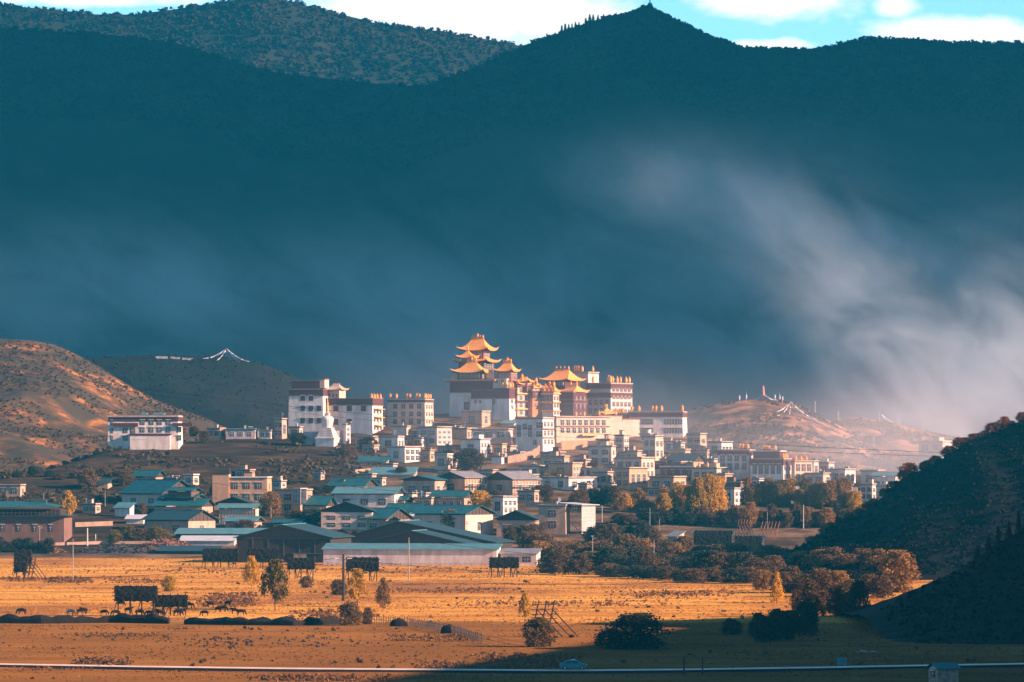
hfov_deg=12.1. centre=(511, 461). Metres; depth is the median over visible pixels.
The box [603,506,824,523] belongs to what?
power line
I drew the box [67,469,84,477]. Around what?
bush
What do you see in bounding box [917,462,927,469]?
bush
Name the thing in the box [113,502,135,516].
shed
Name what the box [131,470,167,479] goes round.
gabled house
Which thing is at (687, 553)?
bush
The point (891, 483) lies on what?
bush
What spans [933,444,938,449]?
window
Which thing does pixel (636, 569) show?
bush
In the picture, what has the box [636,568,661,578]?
bush
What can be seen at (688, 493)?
tree
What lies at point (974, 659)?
field scrub
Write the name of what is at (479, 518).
gabled house
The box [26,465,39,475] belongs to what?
bush
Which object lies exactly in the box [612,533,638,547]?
bush
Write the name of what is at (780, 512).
tree
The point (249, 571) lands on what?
tree
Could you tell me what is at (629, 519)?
bush
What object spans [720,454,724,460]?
window
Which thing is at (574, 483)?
window
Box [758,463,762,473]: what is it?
window
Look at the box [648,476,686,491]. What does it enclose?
flat roofed house
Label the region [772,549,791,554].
bush
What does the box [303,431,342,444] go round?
enclosure wall
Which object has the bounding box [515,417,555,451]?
monastery office
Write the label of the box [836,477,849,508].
tree
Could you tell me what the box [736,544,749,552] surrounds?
bush
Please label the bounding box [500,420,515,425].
shed
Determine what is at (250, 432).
flat roofed house
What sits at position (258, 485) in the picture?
window
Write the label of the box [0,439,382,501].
slope scrub
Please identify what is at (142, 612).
horse
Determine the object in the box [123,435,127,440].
window
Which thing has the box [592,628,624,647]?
bush
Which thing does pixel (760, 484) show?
tree
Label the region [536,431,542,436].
window
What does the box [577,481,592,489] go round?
flat roofed house
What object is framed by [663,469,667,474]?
window
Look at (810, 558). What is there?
bush
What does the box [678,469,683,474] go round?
window
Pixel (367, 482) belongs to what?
gabled house
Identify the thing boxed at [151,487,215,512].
gabled house
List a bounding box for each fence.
[85,564,204,568]
[327,562,488,565]
[344,559,928,583]
[372,614,526,646]
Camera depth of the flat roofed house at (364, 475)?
1937.67 m
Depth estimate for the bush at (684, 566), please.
1419.98 m
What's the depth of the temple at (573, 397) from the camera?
2149.03 m
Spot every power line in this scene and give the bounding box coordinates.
[0,557,341,578]
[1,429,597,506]
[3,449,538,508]
[411,539,946,574]
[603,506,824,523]
[605,509,818,529]
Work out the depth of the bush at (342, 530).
1759.97 m
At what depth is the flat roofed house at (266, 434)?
2069.26 m
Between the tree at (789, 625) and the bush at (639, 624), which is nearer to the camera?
the bush at (639, 624)
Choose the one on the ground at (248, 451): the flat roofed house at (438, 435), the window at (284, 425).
the flat roofed house at (438, 435)
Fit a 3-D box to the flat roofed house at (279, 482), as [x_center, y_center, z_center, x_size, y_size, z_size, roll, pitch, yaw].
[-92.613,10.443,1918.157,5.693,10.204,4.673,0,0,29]
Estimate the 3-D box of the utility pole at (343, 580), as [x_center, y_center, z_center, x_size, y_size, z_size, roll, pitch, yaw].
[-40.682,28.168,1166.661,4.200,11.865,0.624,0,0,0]
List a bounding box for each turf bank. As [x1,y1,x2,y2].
[0,613,169,623]
[184,616,341,625]
[392,582,676,584]
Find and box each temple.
[444,333,534,419]
[540,366,590,415]
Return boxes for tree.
[58,490,78,514]
[76,468,100,487]
[117,471,136,485]
[136,503,147,514]
[189,426,198,436]
[199,430,210,442]
[241,555,260,588]
[257,558,290,609]
[258,491,282,516]
[287,433,308,443]
[336,444,357,455]
[346,568,369,603]
[356,437,378,449]
[374,577,390,609]
[395,466,406,472]
[439,509,460,526]
[452,448,488,470]
[467,490,491,508]
[518,592,531,618]
[539,484,554,498]
[568,491,585,507]
[577,488,590,503]
[585,488,598,503]
[591,492,603,504]
[598,486,611,504]
[605,485,622,504]
[608,493,625,512]
[618,493,632,509]
[628,495,638,508]
[630,488,645,509]
[637,499,653,508]
[650,498,662,511]
[655,493,672,509]
[656,486,669,506]
[664,491,679,509]
[671,482,683,506]
[677,486,685,506]
[682,485,695,509]
[689,477,708,511]
[703,474,720,511]
[707,476,728,509]
[726,504,741,526]
[738,508,745,524]
[742,478,754,503]
[742,502,758,526]
[746,487,758,503]
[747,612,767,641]
[752,485,763,504]
[753,481,770,504]
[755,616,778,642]
[756,510,766,524]
[763,477,773,504]
[763,504,779,525]
[767,608,786,640]
[769,489,782,504]
[770,572,784,602]
[772,479,790,505]
[776,509,783,524]
[780,512,794,527]
[780,610,795,640]
[784,478,797,503]
[785,610,805,639]
[788,590,805,609]
[789,502,802,525]
[793,489,805,505]
[793,601,804,634]
[795,478,811,504]
[800,579,820,610]
[800,602,819,637]
[801,506,815,527]
[807,484,819,506]
[807,511,823,526]
[812,481,823,507]
[813,483,829,507]
[814,590,833,615]
[817,507,835,527]
[820,480,837,506]
[823,500,843,522]
[825,584,842,616]
[835,583,854,616]
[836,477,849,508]
[837,509,853,517]
[843,491,862,508]
[845,480,852,495]
[846,579,870,618]
[974,548,980,557]
[985,536,990,551]
[994,526,1000,546]
[1006,521,1012,537]
[1015,510,1021,533]
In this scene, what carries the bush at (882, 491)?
on the wooded hill at (968, 504)
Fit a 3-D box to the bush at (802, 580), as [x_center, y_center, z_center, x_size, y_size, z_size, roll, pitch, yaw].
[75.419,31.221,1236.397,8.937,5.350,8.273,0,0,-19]
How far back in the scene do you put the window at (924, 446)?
2209.77 m
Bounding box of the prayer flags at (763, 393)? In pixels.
[753,385,778,400]
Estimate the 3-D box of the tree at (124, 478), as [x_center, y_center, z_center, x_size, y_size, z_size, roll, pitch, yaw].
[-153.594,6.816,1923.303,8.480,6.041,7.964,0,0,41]
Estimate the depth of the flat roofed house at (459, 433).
2068.62 m
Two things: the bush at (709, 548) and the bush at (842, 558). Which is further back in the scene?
the bush at (709, 548)
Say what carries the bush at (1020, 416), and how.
on the wooded hill at (968, 504)
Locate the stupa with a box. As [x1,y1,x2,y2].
[315,399,339,446]
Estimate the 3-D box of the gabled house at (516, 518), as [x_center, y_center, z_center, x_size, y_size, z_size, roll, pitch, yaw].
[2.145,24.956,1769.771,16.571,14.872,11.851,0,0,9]
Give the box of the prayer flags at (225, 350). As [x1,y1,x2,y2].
[203,348,249,361]
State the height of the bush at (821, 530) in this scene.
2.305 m
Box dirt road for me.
[0,663,1023,670]
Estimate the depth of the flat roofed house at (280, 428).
2069.98 m
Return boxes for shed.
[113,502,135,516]
[125,514,145,523]
[156,545,222,554]
[174,528,266,538]
[180,535,235,545]
[291,553,322,557]
[321,543,502,565]
[356,456,390,463]
[369,467,418,477]
[498,548,542,564]
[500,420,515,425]
[665,531,685,541]
[692,530,734,545]
[733,535,765,545]
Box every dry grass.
[0,557,925,622]
[0,622,1023,681]
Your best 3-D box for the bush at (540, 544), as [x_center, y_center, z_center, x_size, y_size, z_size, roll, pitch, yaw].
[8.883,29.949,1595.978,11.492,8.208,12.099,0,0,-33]
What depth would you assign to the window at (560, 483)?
1910.53 m
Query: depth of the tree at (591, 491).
1863.32 m
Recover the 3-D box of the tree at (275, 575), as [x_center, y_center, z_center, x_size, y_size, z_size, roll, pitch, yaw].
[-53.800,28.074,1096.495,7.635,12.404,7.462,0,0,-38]
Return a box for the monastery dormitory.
[386,393,433,427]
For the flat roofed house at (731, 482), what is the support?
on the ground at (248, 451)
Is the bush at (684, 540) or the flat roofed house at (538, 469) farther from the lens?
the flat roofed house at (538, 469)
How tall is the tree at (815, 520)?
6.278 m
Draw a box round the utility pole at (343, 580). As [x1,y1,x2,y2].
[335,554,351,600]
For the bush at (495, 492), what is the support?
on the ground at (248, 451)
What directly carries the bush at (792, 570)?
on the ground at (248, 451)
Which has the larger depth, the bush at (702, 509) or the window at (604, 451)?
the window at (604, 451)
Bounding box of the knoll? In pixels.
[687,398,902,471]
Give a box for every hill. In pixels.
[0,338,225,472]
[84,355,386,437]
[764,419,1023,579]
[831,417,955,470]
[839,530,1023,643]
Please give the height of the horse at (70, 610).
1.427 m
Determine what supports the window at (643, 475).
in the flat roofed house at (630, 478)
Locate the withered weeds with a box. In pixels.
[0,558,1019,680]
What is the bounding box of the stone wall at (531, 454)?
[507,445,539,462]
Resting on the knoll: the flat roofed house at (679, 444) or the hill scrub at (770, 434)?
the hill scrub at (770, 434)
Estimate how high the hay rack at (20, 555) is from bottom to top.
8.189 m
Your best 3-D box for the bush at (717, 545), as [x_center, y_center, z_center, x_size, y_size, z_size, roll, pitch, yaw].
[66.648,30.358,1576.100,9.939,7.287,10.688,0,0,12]
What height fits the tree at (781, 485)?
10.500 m
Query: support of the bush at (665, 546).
on the ground at (248, 451)
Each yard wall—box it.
[75,521,112,526]
[355,468,370,472]
[490,438,511,443]
[525,502,554,506]
[591,467,611,472]
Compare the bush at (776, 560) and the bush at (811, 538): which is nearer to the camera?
the bush at (776, 560)
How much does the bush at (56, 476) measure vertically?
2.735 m
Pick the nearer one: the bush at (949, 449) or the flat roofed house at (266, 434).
the bush at (949, 449)
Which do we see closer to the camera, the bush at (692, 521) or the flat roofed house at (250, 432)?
the bush at (692, 521)
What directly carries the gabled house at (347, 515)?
on the ground at (248, 451)
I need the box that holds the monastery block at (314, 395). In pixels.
[288,378,384,433]
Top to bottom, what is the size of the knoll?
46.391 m
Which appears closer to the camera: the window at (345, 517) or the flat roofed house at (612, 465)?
the window at (345, 517)
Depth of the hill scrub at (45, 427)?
2311.97 m
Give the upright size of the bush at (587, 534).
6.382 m
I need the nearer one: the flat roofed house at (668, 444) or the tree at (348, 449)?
the tree at (348, 449)
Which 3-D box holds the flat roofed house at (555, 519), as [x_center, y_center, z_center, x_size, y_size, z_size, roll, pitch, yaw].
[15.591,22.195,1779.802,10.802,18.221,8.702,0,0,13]
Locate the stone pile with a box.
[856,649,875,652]
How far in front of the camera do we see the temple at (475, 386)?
2135.45 m
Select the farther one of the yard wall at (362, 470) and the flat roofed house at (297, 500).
the yard wall at (362, 470)
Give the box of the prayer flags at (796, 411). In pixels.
[764,402,816,420]
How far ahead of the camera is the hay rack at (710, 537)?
1722.42 m
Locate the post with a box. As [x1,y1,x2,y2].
[683,656,684,674]
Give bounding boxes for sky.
[0,0,1023,48]
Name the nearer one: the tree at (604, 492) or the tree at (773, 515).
the tree at (773, 515)
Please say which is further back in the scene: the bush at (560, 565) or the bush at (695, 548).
the bush at (695, 548)
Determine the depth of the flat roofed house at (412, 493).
1869.66 m
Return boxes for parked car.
[560,659,586,668]
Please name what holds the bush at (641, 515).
on the ground at (248, 451)
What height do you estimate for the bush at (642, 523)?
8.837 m
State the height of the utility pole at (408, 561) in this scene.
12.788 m
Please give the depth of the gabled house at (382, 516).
1783.26 m
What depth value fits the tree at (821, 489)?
1853.23 m
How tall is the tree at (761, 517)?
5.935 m
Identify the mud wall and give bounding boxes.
[54,541,155,545]
[344,464,367,468]
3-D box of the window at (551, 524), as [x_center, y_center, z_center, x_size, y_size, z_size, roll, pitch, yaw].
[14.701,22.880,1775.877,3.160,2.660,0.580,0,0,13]
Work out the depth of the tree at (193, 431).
2076.44 m
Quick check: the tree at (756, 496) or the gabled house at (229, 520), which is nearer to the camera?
the gabled house at (229, 520)
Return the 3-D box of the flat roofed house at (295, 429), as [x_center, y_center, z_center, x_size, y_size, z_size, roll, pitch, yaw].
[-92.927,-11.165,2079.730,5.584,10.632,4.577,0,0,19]
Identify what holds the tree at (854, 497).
on the ground at (248, 451)
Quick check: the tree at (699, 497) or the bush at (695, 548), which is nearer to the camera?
the bush at (695, 548)
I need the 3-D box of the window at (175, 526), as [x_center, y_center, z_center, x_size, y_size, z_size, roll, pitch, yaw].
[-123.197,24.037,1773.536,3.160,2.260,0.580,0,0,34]
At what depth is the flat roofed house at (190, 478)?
1925.07 m
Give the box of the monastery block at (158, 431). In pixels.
[107,413,192,449]
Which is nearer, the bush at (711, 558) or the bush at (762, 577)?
the bush at (762, 577)
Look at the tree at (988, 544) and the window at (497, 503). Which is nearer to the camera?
the tree at (988, 544)
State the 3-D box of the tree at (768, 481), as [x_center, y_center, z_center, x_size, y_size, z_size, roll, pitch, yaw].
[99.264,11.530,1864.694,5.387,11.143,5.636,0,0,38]
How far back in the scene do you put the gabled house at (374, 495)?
1851.74 m
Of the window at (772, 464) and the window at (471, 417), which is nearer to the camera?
the window at (772, 464)
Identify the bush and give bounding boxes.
[0,537,9,552]
[3,543,18,551]
[11,471,23,476]
[11,538,25,549]
[22,537,36,551]
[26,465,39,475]
[35,540,42,551]
[41,538,57,553]
[43,470,54,476]
[50,473,65,479]
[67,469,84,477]
[94,466,111,475]
[106,529,123,542]
[112,470,124,476]
[117,527,131,540]
[121,524,139,540]
[131,528,150,540]
[142,528,154,540]
[144,525,164,540]
[159,529,172,539]
[161,576,177,591]
[232,519,257,527]
[283,510,306,523]
[298,576,313,587]
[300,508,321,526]
[302,473,313,481]
[310,486,323,494]
[320,485,331,492]
[329,579,348,594]
[336,601,362,625]
[337,529,348,533]
[349,530,361,534]
[362,607,373,623]
[404,439,414,445]
[491,490,501,495]
[500,526,518,542]
[514,530,539,547]
[516,524,530,540]
[520,617,557,646]
[526,540,549,560]
[527,524,545,539]
[532,485,544,492]
[534,534,558,546]
[534,556,557,572]
[542,497,552,502]
[542,544,572,563]
[544,549,570,574]
[550,469,563,475]
[560,540,578,548]
[564,542,587,554]
[567,553,594,574]
[572,546,593,554]
[580,527,605,542]
[581,541,600,549]
[582,551,599,569]
[586,556,605,571]
[588,461,597,466]
[590,524,613,540]
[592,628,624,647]
[593,539,612,550]
[593,545,621,568]
[593,563,622,576]
[595,612,673,649]
[603,523,621,543]
[603,546,626,554]
[606,554,636,571]
[606,565,631,576]
[608,513,624,523]
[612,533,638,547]
[617,526,626,534]
[621,540,647,550]
[621,547,647,572]
[622,514,637,524]
[624,525,634,534]
[624,565,647,577]
[625,538,654,548]
[628,526,647,537]
[632,549,657,566]
[635,508,655,522]
[636,520,656,539]
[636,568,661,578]
[642,528,664,542]
[644,558,671,573]
[646,513,663,524]
[650,541,679,557]
[652,556,679,573]
[652,566,678,579]
[655,542,689,556]
[659,510,678,523]
[668,558,683,570]
[668,570,688,580]
[671,507,685,523]
[672,535,693,548]
[676,550,699,556]
[676,568,707,582]
[677,557,697,575]
[682,512,700,524]
[684,550,718,568]
[686,545,707,552]
[693,506,711,524]
[695,567,723,581]
[698,547,720,551]
[699,550,731,574]
[704,513,720,523]
[708,572,727,581]
[709,544,726,549]
[713,561,731,571]
[714,509,731,523]
[719,542,743,553]
[720,568,752,583]
[720,619,744,634]
[725,551,756,573]
[733,567,758,582]
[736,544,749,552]
[740,557,768,571]
[747,548,768,558]
[751,570,772,589]
[755,545,776,549]
[757,560,778,573]
[762,546,787,556]
[763,555,785,571]
[766,571,797,592]
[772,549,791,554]
[777,565,802,592]
[791,574,810,591]
[801,549,826,566]
[804,536,815,542]
[809,568,840,595]
[811,546,843,567]
[816,528,825,533]
[824,522,835,527]
[828,570,850,595]
[830,553,859,565]
[834,517,844,525]
[838,579,854,586]
[842,512,854,519]
[851,548,866,556]
[852,508,865,514]
[857,574,877,596]
[859,548,886,568]
[860,502,872,508]
[864,575,896,597]
[866,498,878,504]
[873,549,921,592]
[878,488,886,496]
[885,481,893,487]
[896,462,917,476]
[896,470,906,479]
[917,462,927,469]
[922,460,932,467]
[929,455,941,462]
[939,446,956,455]
[950,437,965,447]
[967,433,980,439]
[978,431,990,436]
[983,422,1001,433]
[997,416,1009,429]
[1015,412,1023,420]
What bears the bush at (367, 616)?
on the ground at (248, 451)
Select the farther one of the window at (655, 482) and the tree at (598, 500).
the window at (655, 482)
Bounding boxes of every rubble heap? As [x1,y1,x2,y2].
[38,547,64,552]
[72,543,157,553]
[140,538,191,546]
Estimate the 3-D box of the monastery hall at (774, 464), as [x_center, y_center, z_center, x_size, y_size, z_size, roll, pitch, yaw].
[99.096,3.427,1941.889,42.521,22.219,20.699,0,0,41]
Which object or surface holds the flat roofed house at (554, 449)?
on the ground at (248, 451)
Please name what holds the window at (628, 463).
in the flat roofed house at (639, 462)
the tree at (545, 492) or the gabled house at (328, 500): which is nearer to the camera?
the gabled house at (328, 500)
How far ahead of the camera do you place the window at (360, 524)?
1783.42 m
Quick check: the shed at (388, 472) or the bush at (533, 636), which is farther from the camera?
the shed at (388, 472)
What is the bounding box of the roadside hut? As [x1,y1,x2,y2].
[925,662,961,681]
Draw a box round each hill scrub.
[0,339,221,471]
[86,353,386,435]
[687,399,897,473]
[785,421,1023,579]
[835,417,959,470]
[880,527,1023,643]
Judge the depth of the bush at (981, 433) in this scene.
1501.31 m
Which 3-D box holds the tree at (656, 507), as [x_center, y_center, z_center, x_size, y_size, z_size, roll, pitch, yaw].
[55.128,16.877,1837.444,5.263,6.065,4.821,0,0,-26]
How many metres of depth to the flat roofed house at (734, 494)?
1863.55 m
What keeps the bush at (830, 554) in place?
on the wooded hill at (968, 504)
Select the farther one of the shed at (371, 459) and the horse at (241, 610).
the shed at (371, 459)
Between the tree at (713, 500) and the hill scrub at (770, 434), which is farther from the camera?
the hill scrub at (770, 434)
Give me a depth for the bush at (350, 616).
990.74 m
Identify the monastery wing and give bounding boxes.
[547,412,610,442]
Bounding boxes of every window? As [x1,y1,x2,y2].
[11,488,16,492]
[123,427,127,432]
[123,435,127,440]
[130,427,134,432]
[130,497,135,501]
[140,419,144,424]
[140,427,144,432]
[148,497,153,502]
[157,419,161,424]
[157,427,161,432]
[172,524,179,529]
[231,482,237,488]
[243,482,249,488]
[243,493,249,499]
[255,482,261,488]
[255,493,261,499]
[283,424,285,433]
[284,493,290,499]
[284,504,290,509]
[327,515,335,519]
[327,522,335,526]
[333,418,338,424]
[342,515,350,519]
[342,522,350,526]
[357,515,365,519]
[357,522,365,526]
[360,498,367,504]
[369,522,376,527]
[378,498,385,504]
[385,440,390,446]
[393,451,397,458]
[408,485,415,491]
[422,485,429,491]
[437,458,443,465]
[448,483,453,489]
[464,402,468,409]
[468,415,474,422]
[477,521,481,530]
[486,431,491,436]
[494,447,499,452]
[494,501,500,510]
[497,431,503,436]
[497,484,501,490]
[519,494,523,499]
[522,556,530,561]
[527,494,531,499]
[536,422,542,427]
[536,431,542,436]
[544,460,550,468]
[548,509,555,516]
[548,521,555,527]
[558,481,562,486]
[572,481,576,487]
[591,449,597,453]
[601,475,605,481]
[602,449,607,453]
[602,457,607,461]
[617,461,622,466]
[625,461,630,466]
[631,474,634,483]
[637,474,640,483]
[642,474,645,483]
[652,480,658,486]
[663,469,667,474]
[663,480,669,487]
[671,469,675,474]
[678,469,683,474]
[694,471,698,476]
[712,446,716,453]
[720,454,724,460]
[727,454,731,460]
[752,463,756,473]
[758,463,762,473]
[764,463,768,473]
[770,463,774,473]
[776,463,780,473]
[821,465,826,471]
[851,473,854,480]
[865,474,871,481]
[922,444,927,449]
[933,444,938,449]
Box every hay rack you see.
[12,549,32,574]
[13,560,25,577]
[112,585,158,614]
[151,594,189,615]
[201,548,239,567]
[246,548,279,568]
[286,557,315,578]
[345,556,380,580]
[487,556,520,576]
[693,530,732,546]
[734,535,761,548]
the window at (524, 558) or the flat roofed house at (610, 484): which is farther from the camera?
the flat roofed house at (610, 484)
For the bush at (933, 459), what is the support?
on the wooded hill at (968, 504)
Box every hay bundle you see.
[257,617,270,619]
[390,618,407,625]
[440,624,456,633]
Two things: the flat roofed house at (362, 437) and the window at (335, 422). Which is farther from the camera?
the window at (335, 422)
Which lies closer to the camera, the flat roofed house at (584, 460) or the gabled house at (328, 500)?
the gabled house at (328, 500)
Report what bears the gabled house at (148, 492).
on the ground at (248, 451)
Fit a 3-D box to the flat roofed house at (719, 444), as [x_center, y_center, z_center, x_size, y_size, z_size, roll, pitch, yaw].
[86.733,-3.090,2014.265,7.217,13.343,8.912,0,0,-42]
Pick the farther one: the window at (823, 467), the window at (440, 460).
the window at (440, 460)
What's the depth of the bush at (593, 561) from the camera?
1472.88 m
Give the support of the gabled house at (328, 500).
on the ground at (248, 451)
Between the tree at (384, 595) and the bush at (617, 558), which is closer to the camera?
the tree at (384, 595)
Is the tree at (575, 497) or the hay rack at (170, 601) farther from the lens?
the tree at (575, 497)
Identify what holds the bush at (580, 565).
on the ground at (248, 451)
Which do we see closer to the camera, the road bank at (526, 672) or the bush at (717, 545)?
the road bank at (526, 672)
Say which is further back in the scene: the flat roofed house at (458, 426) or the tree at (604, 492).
the flat roofed house at (458, 426)
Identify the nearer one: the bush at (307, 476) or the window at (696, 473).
the bush at (307, 476)
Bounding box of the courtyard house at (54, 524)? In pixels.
[0,499,76,542]
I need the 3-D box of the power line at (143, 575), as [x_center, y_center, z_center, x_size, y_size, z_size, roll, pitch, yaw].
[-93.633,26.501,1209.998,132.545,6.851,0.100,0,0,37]
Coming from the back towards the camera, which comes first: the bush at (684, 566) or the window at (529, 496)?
the window at (529, 496)
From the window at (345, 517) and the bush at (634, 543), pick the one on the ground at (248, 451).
the bush at (634, 543)
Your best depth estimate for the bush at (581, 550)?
1575.93 m
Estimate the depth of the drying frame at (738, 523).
1765.91 m
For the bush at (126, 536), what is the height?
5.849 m
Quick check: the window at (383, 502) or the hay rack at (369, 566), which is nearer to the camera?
the hay rack at (369, 566)
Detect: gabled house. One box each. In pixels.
[79,478,116,488]
[118,479,199,506]
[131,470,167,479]
[140,509,219,532]
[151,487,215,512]
[214,496,256,509]
[221,516,264,527]
[269,519,309,526]
[303,495,336,512]
[319,501,375,529]
[326,478,379,491]
[331,486,404,507]
[360,507,413,529]
[385,503,424,512]
[397,495,413,502]
[400,475,450,491]
[410,505,496,533]
[428,490,473,504]
[438,471,488,491]
[485,471,541,495]
[493,510,541,535]
[664,453,706,465]
[870,472,898,490]
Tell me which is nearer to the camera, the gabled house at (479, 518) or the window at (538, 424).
the gabled house at (479, 518)
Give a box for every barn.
[233,523,354,562]
[351,520,515,549]
[361,529,480,542]
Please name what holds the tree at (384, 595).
on the ground at (248, 451)
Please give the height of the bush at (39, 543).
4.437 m
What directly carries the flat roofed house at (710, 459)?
on the ground at (248, 451)
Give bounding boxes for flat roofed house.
[0,484,26,496]
[81,498,101,512]
[163,475,180,479]
[183,474,199,484]
[207,425,225,439]
[212,472,271,505]
[225,426,258,438]
[234,464,255,475]
[258,427,273,438]
[271,475,287,487]
[273,412,287,438]
[275,488,312,514]
[288,423,303,435]
[310,471,324,479]
[343,422,351,443]
[354,473,377,477]
[355,434,377,445]
[361,440,379,451]
[372,477,386,484]
[378,430,404,449]
[381,463,398,466]
[386,440,421,462]
[392,423,410,435]
[402,431,417,441]
[403,490,417,496]
[411,422,422,434]
[411,435,426,446]
[413,490,437,504]
[417,426,452,446]
[417,492,430,496]
[420,447,435,461]
[434,453,452,469]
[436,443,452,452]
[436,464,456,474]
[452,422,471,438]
[452,425,464,435]
[460,434,490,456]
[461,411,490,427]
[471,428,513,438]
[477,469,498,475]
[491,443,507,456]
[491,453,504,463]
[491,495,517,515]
[506,450,525,455]
[507,445,517,450]
[516,488,539,502]
[518,462,545,475]
[524,469,539,476]
[538,498,570,533]
[539,447,565,459]
[539,475,597,489]
[541,451,569,472]
[547,462,583,475]
[573,454,591,465]
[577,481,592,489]
[581,466,591,475]
[587,441,616,466]
[592,471,614,484]
[596,434,613,444]
[600,482,616,490]
[603,458,614,471]
[613,430,629,450]
[614,461,648,489]
[615,457,654,478]
[618,447,629,456]
[625,445,642,456]
[638,429,653,441]
[642,433,664,460]
[647,485,663,495]
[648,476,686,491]
[654,456,668,468]
[659,461,706,477]
[664,438,676,451]
[669,449,690,452]
[674,440,685,448]
[686,433,707,452]
[690,462,730,480]
[695,448,712,457]
[704,456,717,466]
[707,438,732,457]
[711,471,733,480]
[720,487,743,504]
[722,477,744,490]
[751,476,764,483]
[804,470,833,483]
[812,458,819,471]
[818,456,834,471]
[827,466,855,482]
[859,479,876,501]
[860,470,885,482]
[876,479,886,497]
[918,437,952,464]
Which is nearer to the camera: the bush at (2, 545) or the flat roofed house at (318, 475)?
the bush at (2, 545)
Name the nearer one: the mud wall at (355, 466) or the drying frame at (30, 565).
the drying frame at (30, 565)
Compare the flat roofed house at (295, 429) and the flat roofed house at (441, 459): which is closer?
the flat roofed house at (441, 459)
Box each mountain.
[0,0,519,85]
[0,16,1023,437]
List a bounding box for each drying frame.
[23,557,45,579]
[531,600,578,636]
[735,519,753,535]
[758,521,779,537]
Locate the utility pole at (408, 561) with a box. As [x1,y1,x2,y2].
[408,542,408,580]
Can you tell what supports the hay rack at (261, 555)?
on the ground at (248, 451)
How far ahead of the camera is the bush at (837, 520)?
1501.41 m
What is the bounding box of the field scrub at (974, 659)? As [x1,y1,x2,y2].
[2,558,1023,667]
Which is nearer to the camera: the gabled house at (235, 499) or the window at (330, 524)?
the window at (330, 524)
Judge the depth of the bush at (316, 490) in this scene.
1895.18 m
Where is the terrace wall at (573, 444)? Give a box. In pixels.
[561,440,586,449]
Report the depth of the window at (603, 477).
1924.57 m
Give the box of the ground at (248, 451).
[0,413,1023,681]
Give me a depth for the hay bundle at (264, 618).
1012.07 m
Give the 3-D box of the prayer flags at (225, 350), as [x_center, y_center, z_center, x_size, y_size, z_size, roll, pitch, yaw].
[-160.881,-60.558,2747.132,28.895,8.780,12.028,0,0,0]
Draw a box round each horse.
[15,608,26,614]
[66,609,75,614]
[76,609,85,614]
[135,609,144,614]
[173,609,183,615]
[199,610,208,615]
[237,609,246,614]
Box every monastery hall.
[528,377,561,416]
[572,366,632,413]
[592,404,639,437]
[611,405,687,436]
[717,443,813,483]
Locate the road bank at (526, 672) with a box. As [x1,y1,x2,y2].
[0,664,1023,673]
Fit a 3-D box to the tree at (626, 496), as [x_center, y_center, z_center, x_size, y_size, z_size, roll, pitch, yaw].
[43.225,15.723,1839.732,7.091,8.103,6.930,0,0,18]
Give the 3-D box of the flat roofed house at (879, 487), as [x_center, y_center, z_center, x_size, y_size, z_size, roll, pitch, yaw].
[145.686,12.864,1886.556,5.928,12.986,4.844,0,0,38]
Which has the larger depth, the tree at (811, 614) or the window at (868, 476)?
the window at (868, 476)
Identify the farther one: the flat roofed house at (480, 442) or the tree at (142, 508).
the flat roofed house at (480, 442)
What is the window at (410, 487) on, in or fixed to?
in the gabled house at (426, 483)
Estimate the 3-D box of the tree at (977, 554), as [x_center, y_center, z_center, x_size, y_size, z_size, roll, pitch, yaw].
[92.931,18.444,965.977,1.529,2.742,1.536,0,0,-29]
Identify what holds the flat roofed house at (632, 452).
on the ground at (248, 451)
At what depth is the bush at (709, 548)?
1531.15 m
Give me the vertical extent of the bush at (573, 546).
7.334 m
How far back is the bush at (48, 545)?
1711.70 m
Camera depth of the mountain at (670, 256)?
4118.60 m
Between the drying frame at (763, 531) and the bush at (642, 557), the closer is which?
the bush at (642, 557)
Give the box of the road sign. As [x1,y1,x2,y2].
[837,658,845,665]
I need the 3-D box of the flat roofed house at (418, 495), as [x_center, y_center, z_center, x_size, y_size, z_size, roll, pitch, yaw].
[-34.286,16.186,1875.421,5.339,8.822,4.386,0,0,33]
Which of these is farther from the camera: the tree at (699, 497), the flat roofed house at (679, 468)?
the flat roofed house at (679, 468)
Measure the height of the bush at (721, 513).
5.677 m
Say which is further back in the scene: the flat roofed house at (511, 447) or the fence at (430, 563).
the flat roofed house at (511, 447)
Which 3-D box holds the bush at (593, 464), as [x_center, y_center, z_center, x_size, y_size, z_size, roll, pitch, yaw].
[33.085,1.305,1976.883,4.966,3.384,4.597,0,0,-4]
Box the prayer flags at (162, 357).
[156,356,167,358]
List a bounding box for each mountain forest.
[0,0,521,85]
[0,4,1023,170]
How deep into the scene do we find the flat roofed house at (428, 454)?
1999.43 m
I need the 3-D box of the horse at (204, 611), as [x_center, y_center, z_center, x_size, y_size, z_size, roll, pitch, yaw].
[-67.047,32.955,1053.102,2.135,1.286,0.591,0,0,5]
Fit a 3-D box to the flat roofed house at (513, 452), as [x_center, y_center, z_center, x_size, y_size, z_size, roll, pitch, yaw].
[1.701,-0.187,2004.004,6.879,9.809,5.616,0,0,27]
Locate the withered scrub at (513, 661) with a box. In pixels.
[2,566,736,681]
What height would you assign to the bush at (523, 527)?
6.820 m

